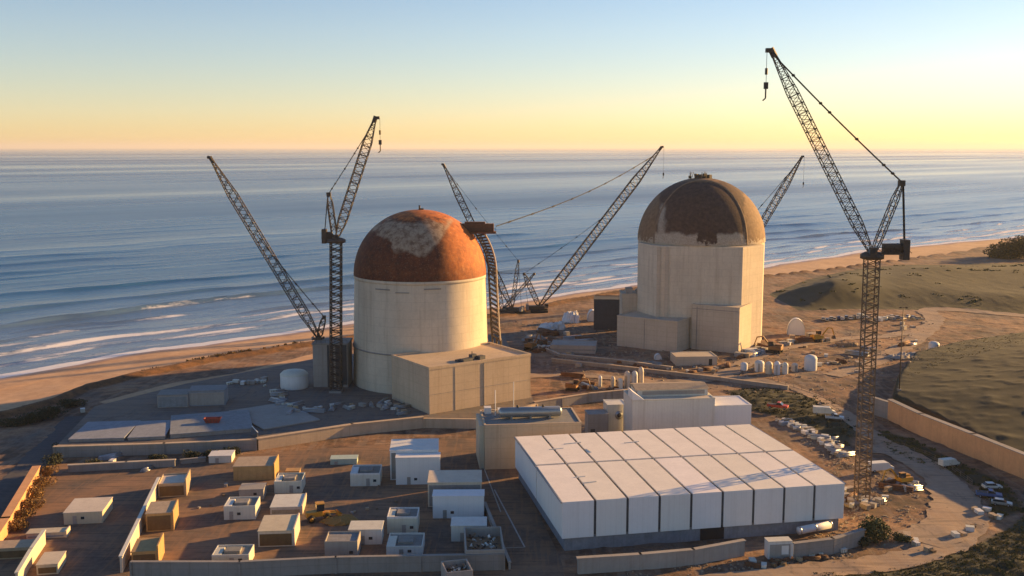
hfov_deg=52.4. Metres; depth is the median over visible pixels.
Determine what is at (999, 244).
tree
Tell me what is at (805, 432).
crate
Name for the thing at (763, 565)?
crate
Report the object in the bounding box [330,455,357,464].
site cabin
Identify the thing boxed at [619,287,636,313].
block
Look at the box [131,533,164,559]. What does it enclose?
storage bay
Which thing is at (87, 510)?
site cabin
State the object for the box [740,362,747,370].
pale tank
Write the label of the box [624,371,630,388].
upright tank
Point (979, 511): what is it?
crate
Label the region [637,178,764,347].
domed building
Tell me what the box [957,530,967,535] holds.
crate
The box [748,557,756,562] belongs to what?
crate
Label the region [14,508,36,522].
bush
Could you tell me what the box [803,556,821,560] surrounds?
pipe bundle
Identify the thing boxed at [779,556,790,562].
pipe bundle
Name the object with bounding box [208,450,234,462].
site cabin
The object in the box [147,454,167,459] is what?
bush
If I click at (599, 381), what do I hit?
upright tank
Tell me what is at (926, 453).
site fence
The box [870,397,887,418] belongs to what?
earth retaining wall
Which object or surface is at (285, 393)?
pipe bundle
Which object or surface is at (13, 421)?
bush
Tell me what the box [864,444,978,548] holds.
coast road
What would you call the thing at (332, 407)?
pipe bundle
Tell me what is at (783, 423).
pipe bundle
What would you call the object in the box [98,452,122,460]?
pipe bundle
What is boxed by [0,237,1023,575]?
ground
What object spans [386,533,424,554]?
site cabin
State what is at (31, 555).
boundary wall
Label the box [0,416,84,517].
service road
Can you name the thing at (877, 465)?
parked van
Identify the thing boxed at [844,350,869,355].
pipe bundle
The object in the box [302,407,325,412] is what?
pipe bundle
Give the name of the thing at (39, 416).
bush
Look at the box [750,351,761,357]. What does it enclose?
pipe bundle
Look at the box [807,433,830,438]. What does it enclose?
pipe bundle
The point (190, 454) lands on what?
bush
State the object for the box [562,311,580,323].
covered heap
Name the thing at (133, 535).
yard wall
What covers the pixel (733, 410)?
store building
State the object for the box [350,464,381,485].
site cabin
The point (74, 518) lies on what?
door
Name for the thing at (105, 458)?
pipe bundle
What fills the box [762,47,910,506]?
tower crane
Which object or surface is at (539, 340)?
pipe bundle
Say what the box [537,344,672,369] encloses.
wall
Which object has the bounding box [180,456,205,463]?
wall
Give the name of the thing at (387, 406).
pipe bundle
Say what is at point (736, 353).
crate
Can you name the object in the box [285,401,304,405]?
pipe bundle
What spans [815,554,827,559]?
pipe bundle
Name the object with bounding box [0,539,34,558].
site cabin
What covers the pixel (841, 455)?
pipe bundle
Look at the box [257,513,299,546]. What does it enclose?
site cabin
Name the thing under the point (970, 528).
crate
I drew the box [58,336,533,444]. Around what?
raised pad ground
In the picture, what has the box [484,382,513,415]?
rooftop equipment
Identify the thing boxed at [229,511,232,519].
door
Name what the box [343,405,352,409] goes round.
pipe bundle
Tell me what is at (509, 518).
lane marking
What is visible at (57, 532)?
site cabin
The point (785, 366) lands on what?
pale tank
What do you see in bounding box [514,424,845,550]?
warehouse
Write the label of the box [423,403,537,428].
retaining wall
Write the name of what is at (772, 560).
pipe bundle
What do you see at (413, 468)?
site cabin
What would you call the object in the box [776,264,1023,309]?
scrub
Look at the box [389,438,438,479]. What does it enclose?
site cabin
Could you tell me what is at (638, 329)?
block
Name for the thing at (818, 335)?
excavator
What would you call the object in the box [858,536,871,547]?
bush
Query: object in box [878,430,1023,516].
scrub
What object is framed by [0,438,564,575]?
yard pavement
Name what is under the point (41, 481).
bush
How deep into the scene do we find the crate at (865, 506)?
260.41 m
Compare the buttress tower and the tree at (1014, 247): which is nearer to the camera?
the buttress tower
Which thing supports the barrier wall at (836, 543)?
on the ground at (978, 387)
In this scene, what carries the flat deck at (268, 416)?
on the raised pad ground at (143, 407)
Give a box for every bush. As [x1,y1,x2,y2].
[0,416,36,426]
[7,519,29,530]
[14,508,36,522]
[15,411,56,423]
[21,496,44,508]
[26,485,45,498]
[33,475,57,487]
[35,405,70,416]
[40,465,59,475]
[41,451,63,465]
[56,398,87,407]
[84,458,102,462]
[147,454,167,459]
[183,449,201,457]
[201,449,215,457]
[223,446,240,454]
[857,515,891,542]
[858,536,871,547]
[890,532,911,542]
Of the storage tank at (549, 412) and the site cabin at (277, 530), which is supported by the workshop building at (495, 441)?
the storage tank at (549, 412)
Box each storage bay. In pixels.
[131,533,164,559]
[145,499,178,531]
[158,469,190,497]
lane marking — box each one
[484,468,500,511]
[494,490,524,546]
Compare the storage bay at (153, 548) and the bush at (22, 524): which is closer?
the storage bay at (153, 548)
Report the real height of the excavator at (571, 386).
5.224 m
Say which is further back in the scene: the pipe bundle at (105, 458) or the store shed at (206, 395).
the store shed at (206, 395)
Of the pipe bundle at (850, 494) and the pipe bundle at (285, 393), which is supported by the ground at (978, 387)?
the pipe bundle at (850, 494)
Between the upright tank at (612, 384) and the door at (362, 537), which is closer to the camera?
the door at (362, 537)
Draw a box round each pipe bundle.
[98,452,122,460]
[103,454,118,460]
[140,465,154,472]
[268,397,285,402]
[270,391,287,396]
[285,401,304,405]
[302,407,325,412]
[328,404,335,410]
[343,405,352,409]
[378,397,389,403]
[382,404,392,409]
[396,404,410,408]
[396,410,410,414]
[529,337,545,344]
[532,347,547,352]
[536,327,559,335]
[542,329,556,335]
[560,372,584,377]
[563,335,581,339]
[575,336,592,338]
[579,382,598,389]
[736,354,745,358]
[744,561,760,568]
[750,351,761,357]
[769,558,779,565]
[778,421,788,425]
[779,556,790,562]
[795,337,818,342]
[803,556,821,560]
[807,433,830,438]
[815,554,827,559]
[835,358,847,363]
[836,451,854,457]
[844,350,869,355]
[844,492,856,501]
[878,482,913,492]
[885,478,902,483]
[897,340,909,346]
[903,485,923,492]
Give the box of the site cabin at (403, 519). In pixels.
[387,507,419,533]
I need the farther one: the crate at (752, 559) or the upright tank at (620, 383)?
the upright tank at (620, 383)
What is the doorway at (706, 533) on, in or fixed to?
in the warehouse
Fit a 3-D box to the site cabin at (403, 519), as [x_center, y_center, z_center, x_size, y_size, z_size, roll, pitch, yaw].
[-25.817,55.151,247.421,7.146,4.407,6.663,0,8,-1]
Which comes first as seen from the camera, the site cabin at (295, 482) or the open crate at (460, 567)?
the open crate at (460, 567)
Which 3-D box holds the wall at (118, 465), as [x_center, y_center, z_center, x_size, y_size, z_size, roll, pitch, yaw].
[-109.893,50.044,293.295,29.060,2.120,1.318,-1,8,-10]
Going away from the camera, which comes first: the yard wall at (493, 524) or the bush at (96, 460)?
the yard wall at (493, 524)
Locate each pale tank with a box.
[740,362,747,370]
[754,360,763,371]
[765,361,772,373]
[774,361,779,374]
[782,362,788,373]
[791,363,797,371]
[804,354,816,370]
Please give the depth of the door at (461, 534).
239.31 m
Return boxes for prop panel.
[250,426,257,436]
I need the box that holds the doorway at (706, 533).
[700,525,723,539]
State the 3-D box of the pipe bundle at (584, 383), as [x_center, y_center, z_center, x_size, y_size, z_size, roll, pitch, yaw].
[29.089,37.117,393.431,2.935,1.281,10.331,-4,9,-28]
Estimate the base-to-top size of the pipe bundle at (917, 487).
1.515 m
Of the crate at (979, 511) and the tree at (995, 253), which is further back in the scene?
the tree at (995, 253)
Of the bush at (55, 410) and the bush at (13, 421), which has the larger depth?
the bush at (55, 410)
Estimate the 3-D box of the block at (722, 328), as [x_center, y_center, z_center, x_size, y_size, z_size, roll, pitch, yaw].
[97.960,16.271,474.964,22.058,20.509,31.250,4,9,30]
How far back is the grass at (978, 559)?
225.48 m
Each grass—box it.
[813,518,1023,575]
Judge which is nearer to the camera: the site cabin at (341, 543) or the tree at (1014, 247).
the site cabin at (341, 543)
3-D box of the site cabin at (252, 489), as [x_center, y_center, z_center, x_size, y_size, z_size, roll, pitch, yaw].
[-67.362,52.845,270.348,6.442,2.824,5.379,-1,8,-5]
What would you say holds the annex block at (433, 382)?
on the raised pad ground at (143, 407)
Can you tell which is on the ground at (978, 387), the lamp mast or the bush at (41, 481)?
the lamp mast
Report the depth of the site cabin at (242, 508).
253.68 m
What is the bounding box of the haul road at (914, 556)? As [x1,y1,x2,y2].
[700,376,990,575]
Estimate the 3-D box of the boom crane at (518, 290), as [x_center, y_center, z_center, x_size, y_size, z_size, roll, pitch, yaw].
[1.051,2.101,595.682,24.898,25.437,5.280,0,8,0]
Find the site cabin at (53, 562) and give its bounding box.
[35,551,65,574]
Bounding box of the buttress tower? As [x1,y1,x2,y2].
[311,338,352,386]
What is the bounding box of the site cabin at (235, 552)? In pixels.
[212,544,254,559]
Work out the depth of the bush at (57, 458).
297.34 m
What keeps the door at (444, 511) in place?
in the site cabin at (448, 503)
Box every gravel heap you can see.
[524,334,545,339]
[884,352,914,359]
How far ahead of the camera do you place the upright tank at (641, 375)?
393.86 m
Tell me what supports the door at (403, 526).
in the site cabin at (403, 519)
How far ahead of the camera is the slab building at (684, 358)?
433.21 m
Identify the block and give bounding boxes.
[391,342,530,413]
[617,311,690,351]
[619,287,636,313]
[691,303,751,352]
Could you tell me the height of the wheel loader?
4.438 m
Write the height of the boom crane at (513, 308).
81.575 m
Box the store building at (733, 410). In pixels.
[714,395,751,425]
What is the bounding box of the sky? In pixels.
[0,0,1023,147]
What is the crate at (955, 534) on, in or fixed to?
on the ground at (978, 387)
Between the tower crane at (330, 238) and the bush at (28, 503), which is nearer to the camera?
the bush at (28, 503)
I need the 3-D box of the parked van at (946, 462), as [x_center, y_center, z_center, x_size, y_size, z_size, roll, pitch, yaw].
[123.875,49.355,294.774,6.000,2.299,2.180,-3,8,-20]
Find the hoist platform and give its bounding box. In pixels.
[461,221,495,233]
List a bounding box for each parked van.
[813,405,835,414]
[868,460,893,472]
[938,457,959,467]
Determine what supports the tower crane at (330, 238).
on the raised pad ground at (143, 407)
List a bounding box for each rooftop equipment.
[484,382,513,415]
[688,171,711,178]
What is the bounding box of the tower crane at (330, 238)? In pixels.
[321,116,381,392]
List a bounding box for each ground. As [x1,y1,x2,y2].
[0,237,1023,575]
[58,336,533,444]
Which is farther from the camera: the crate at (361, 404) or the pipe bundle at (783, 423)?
the crate at (361, 404)
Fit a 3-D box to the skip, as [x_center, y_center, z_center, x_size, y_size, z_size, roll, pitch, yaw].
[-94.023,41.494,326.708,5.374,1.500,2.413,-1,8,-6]
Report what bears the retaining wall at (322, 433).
on the ground at (978, 387)
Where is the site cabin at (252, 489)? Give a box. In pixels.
[238,482,266,498]
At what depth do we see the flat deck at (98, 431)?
317.47 m
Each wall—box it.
[0,465,40,540]
[14,529,45,575]
[53,438,256,457]
[67,459,175,471]
[118,477,159,572]
[129,553,504,575]
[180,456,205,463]
[256,416,423,449]
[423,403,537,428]
[484,502,510,569]
[533,389,627,406]
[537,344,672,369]
[551,358,788,389]
[576,539,745,573]
[792,528,865,558]
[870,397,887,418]
[887,399,1023,478]
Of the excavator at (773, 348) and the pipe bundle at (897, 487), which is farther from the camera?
the excavator at (773, 348)
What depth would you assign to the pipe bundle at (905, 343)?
474.13 m
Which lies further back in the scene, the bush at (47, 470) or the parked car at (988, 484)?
the bush at (47, 470)
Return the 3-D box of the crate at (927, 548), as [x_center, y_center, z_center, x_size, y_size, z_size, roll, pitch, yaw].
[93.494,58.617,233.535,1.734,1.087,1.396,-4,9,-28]
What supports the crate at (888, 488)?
on the ground at (978, 387)
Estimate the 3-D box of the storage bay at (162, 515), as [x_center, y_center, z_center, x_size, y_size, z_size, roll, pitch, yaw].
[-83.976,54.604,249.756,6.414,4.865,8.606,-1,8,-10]
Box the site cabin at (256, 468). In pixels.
[233,454,278,480]
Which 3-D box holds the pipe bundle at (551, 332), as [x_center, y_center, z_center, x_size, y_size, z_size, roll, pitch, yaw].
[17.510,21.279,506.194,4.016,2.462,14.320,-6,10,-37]
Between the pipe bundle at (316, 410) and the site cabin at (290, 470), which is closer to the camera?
the site cabin at (290, 470)
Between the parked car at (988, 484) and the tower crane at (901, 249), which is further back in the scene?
the parked car at (988, 484)
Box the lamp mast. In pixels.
[897,307,907,390]
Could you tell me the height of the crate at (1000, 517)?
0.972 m
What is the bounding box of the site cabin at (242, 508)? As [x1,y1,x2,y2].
[224,496,260,519]
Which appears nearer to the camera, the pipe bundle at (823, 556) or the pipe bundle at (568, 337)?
the pipe bundle at (823, 556)
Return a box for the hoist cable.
[496,157,651,226]
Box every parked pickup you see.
[767,401,788,409]
[825,413,843,420]
[976,488,1002,497]
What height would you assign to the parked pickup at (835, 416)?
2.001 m
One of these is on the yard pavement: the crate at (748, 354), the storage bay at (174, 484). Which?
the storage bay at (174, 484)
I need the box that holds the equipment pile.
[455,353,484,361]
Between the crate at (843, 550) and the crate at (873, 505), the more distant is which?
the crate at (873, 505)
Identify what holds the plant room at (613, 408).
on the ground at (978, 387)
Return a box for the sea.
[0,148,1023,377]
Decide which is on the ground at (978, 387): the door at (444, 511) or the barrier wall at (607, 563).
the barrier wall at (607, 563)
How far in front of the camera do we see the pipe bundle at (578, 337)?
486.19 m
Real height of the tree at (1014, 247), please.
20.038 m
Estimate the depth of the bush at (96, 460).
294.85 m
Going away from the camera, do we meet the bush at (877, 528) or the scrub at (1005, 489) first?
the bush at (877, 528)
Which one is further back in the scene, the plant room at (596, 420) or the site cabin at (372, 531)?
the plant room at (596, 420)
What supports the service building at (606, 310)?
on the ground at (978, 387)
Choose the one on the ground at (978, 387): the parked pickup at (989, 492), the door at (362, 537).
the parked pickup at (989, 492)
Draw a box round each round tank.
[279,369,307,389]
[928,341,939,348]
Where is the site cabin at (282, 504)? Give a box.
[270,493,306,514]
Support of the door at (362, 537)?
in the site cabin at (372, 531)
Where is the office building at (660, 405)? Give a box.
[623,381,714,430]
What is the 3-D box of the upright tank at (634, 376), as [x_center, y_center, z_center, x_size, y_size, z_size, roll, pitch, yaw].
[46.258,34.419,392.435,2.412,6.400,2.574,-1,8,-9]
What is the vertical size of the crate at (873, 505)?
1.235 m
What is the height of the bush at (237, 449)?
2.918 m
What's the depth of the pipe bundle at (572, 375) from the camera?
409.89 m
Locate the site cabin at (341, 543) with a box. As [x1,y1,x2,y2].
[324,531,360,555]
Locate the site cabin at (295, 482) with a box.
[274,472,305,493]
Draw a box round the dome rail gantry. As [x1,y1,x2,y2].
[475,234,501,344]
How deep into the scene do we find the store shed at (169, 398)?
350.63 m
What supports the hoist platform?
on the dome rail gantry
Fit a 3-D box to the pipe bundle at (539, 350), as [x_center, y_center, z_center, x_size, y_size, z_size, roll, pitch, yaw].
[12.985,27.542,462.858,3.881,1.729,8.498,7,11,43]
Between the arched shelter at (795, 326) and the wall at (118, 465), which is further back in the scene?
the arched shelter at (795, 326)
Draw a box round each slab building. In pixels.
[550,339,596,353]
[670,351,716,365]
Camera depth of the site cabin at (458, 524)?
239.67 m
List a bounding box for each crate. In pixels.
[358,402,365,406]
[441,559,472,575]
[464,526,504,553]
[563,331,569,335]
[734,351,744,356]
[745,352,752,357]
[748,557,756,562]
[761,562,766,568]
[801,429,808,434]
[840,547,846,552]
[845,485,853,491]
[847,497,852,502]
[860,502,870,509]
[869,502,876,508]
[875,497,883,504]
[884,485,892,490]
[903,531,910,541]
[923,545,932,552]
[951,531,959,537]
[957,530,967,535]
[965,525,974,531]
[974,508,983,514]
[982,506,991,511]
[988,512,998,518]
[997,513,1003,519]
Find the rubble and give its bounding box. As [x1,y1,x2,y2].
[515,321,990,575]
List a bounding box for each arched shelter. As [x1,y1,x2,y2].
[587,309,593,321]
[654,353,661,359]
[787,317,804,334]
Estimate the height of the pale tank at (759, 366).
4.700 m
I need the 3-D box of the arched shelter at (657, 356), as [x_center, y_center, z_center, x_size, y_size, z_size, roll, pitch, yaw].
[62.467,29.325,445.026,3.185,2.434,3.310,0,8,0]
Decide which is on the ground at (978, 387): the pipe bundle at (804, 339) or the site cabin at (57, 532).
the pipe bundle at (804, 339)
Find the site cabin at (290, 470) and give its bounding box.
[285,468,300,472]
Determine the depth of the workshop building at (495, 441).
293.20 m
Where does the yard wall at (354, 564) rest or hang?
on the yard pavement
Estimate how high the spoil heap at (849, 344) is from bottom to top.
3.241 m
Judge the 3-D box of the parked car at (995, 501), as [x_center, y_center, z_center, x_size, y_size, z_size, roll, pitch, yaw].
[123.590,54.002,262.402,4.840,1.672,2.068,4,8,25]
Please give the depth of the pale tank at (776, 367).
414.74 m
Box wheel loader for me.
[305,501,342,523]
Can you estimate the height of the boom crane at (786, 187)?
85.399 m
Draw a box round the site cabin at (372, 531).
[348,520,383,544]
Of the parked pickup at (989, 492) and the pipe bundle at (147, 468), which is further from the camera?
the pipe bundle at (147, 468)
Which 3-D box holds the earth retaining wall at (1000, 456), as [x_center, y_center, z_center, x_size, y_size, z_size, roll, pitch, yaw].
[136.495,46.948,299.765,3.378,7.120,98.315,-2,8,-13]
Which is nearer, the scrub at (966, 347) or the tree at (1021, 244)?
the scrub at (966, 347)
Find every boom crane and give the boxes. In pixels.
[207,156,325,339]
[441,163,523,313]
[493,270,535,311]
[523,146,663,312]
[759,155,803,227]
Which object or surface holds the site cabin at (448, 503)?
on the yard pavement
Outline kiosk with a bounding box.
[764,536,793,558]
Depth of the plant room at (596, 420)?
327.01 m
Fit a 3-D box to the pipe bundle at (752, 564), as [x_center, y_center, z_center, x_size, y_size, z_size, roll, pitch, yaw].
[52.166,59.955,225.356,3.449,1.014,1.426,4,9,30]
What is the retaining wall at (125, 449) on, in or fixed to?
on the ground at (978, 387)
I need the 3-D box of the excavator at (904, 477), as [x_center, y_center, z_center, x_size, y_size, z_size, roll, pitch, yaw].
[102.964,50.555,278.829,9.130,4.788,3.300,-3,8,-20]
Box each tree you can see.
[983,243,1017,258]
[987,237,1023,258]
[999,235,1023,257]
[1012,235,1023,257]
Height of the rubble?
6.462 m
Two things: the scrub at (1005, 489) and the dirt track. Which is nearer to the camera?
the scrub at (1005, 489)
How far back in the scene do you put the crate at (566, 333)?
500.31 m
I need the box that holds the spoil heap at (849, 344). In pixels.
[833,341,865,346]
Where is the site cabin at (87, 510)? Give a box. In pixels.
[63,497,112,524]
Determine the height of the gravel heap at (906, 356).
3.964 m
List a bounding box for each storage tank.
[498,404,561,419]
[796,520,832,534]
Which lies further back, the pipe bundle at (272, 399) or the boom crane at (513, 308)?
the boom crane at (513, 308)
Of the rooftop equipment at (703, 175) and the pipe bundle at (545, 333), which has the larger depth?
the pipe bundle at (545, 333)
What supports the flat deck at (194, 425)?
on the raised pad ground at (143, 407)
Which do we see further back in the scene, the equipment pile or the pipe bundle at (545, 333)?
the pipe bundle at (545, 333)
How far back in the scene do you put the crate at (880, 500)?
264.12 m
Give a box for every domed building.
[353,205,488,393]
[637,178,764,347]
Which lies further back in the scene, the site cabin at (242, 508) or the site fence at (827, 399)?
the site fence at (827, 399)
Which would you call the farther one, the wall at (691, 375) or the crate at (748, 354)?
the crate at (748, 354)
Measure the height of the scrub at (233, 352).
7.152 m
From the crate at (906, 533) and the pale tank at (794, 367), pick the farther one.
the pale tank at (794, 367)
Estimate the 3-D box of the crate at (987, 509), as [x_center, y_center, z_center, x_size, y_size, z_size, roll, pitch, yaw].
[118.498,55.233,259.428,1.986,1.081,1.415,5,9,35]
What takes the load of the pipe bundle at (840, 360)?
on the ground at (978, 387)
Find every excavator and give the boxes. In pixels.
[524,333,542,350]
[565,378,591,391]
[753,336,782,353]
[810,327,835,342]
[880,468,912,484]
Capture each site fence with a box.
[768,375,888,422]
[864,437,972,483]
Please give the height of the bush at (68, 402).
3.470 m
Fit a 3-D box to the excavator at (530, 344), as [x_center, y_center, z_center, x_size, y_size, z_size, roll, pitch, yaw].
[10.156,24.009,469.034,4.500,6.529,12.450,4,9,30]
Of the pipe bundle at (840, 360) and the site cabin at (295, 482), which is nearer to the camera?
the site cabin at (295, 482)
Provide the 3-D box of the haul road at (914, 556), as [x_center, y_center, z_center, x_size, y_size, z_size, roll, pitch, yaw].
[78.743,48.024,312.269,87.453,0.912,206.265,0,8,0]
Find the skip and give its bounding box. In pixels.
[203,417,221,422]
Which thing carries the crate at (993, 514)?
on the ground at (978, 387)
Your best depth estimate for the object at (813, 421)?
359.16 m
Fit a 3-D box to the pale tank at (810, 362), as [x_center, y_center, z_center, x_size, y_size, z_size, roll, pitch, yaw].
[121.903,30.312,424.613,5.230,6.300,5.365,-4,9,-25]
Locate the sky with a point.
(74, 73)
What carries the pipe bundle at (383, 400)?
on the raised pad ground at (143, 407)
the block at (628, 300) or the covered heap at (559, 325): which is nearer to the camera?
the block at (628, 300)
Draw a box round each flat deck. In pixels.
[68,420,139,441]
[127,420,170,440]
[170,410,251,437]
[230,403,319,429]
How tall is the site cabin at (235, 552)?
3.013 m
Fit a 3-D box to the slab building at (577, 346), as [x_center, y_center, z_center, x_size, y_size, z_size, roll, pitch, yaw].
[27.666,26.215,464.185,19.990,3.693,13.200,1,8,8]
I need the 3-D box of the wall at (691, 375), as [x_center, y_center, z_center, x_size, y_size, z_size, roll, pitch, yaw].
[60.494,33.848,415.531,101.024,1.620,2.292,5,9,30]
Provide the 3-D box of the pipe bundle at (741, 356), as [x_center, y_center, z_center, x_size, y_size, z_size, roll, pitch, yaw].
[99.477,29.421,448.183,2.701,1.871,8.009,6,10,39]
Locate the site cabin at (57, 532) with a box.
[25,526,70,538]
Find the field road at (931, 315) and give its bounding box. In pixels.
[823,307,1023,376]
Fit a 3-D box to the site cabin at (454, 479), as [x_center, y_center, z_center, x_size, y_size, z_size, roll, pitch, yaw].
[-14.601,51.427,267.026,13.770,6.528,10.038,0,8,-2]
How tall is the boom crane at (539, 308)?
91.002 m
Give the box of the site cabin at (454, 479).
[427,470,481,506]
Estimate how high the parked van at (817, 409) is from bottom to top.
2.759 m
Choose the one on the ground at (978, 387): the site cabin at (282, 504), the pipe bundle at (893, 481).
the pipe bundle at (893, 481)
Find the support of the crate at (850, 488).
on the ground at (978, 387)
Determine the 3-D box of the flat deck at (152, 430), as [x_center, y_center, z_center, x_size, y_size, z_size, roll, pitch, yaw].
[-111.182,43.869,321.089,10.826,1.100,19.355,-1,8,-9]
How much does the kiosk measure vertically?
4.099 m
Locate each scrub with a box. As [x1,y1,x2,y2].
[22,341,303,405]
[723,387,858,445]
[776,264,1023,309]
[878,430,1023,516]
[903,335,1017,372]
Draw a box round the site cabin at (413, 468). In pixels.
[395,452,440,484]
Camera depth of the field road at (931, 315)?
508.85 m
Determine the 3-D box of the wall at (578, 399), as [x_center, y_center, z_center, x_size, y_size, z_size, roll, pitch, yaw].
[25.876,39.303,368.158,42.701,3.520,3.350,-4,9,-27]
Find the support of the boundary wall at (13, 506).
on the yard pavement
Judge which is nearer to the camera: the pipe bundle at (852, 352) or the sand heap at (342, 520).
the sand heap at (342, 520)
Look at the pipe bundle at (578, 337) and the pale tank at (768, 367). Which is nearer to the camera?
the pale tank at (768, 367)
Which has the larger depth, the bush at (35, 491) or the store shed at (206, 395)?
the store shed at (206, 395)
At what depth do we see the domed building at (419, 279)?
369.28 m
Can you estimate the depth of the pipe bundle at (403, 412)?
341.98 m
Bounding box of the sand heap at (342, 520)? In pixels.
[320,514,359,525]
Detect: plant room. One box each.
[585,409,608,432]
[603,399,623,431]
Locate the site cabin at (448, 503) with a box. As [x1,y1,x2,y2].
[432,489,484,517]
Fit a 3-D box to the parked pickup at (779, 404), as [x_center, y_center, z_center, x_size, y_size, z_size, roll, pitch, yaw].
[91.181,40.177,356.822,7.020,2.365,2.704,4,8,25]
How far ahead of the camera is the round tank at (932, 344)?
459.66 m
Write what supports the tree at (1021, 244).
on the ground at (978, 387)
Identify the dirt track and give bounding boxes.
[530,325,935,382]
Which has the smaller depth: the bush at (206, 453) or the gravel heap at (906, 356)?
the bush at (206, 453)
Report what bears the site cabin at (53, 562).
on the yard pavement
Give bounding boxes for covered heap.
[537,321,565,330]
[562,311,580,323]
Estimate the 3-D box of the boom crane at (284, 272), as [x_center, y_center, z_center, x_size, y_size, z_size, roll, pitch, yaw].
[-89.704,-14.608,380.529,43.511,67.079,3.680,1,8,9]
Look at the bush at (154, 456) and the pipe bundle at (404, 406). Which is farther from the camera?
the pipe bundle at (404, 406)
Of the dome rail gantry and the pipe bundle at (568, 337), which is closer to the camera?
the dome rail gantry
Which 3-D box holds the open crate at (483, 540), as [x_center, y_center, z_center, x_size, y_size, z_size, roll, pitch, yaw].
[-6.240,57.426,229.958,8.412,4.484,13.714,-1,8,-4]
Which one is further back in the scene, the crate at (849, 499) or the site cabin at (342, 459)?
the site cabin at (342, 459)
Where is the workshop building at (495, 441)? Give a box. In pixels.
[476,407,581,469]
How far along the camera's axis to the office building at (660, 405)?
318.14 m
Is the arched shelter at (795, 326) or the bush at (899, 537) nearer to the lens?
the bush at (899, 537)
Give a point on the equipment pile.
(472, 357)
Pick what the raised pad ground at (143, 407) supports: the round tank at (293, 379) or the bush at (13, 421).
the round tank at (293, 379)
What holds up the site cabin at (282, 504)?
on the yard pavement
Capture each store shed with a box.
[157,389,188,407]
[188,385,227,405]
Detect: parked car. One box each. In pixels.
[981,481,1002,489]
[991,497,1011,506]
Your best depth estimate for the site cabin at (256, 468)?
283.58 m
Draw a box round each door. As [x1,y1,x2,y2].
[72,516,76,523]
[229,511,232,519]
[361,536,364,544]
[402,525,405,532]
[443,510,446,517]
[460,533,463,540]
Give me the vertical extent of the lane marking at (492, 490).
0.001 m
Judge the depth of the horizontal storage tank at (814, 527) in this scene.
241.46 m
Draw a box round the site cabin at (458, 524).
[451,516,486,541]
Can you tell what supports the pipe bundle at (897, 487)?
on the ground at (978, 387)
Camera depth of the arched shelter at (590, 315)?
541.52 m
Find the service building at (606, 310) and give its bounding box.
[594,295,619,329]
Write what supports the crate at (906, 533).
on the ground at (978, 387)
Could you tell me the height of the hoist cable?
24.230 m
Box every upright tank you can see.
[598,376,601,386]
[610,376,614,387]
[617,378,622,388]
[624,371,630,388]
[631,371,637,382]
[638,367,643,382]

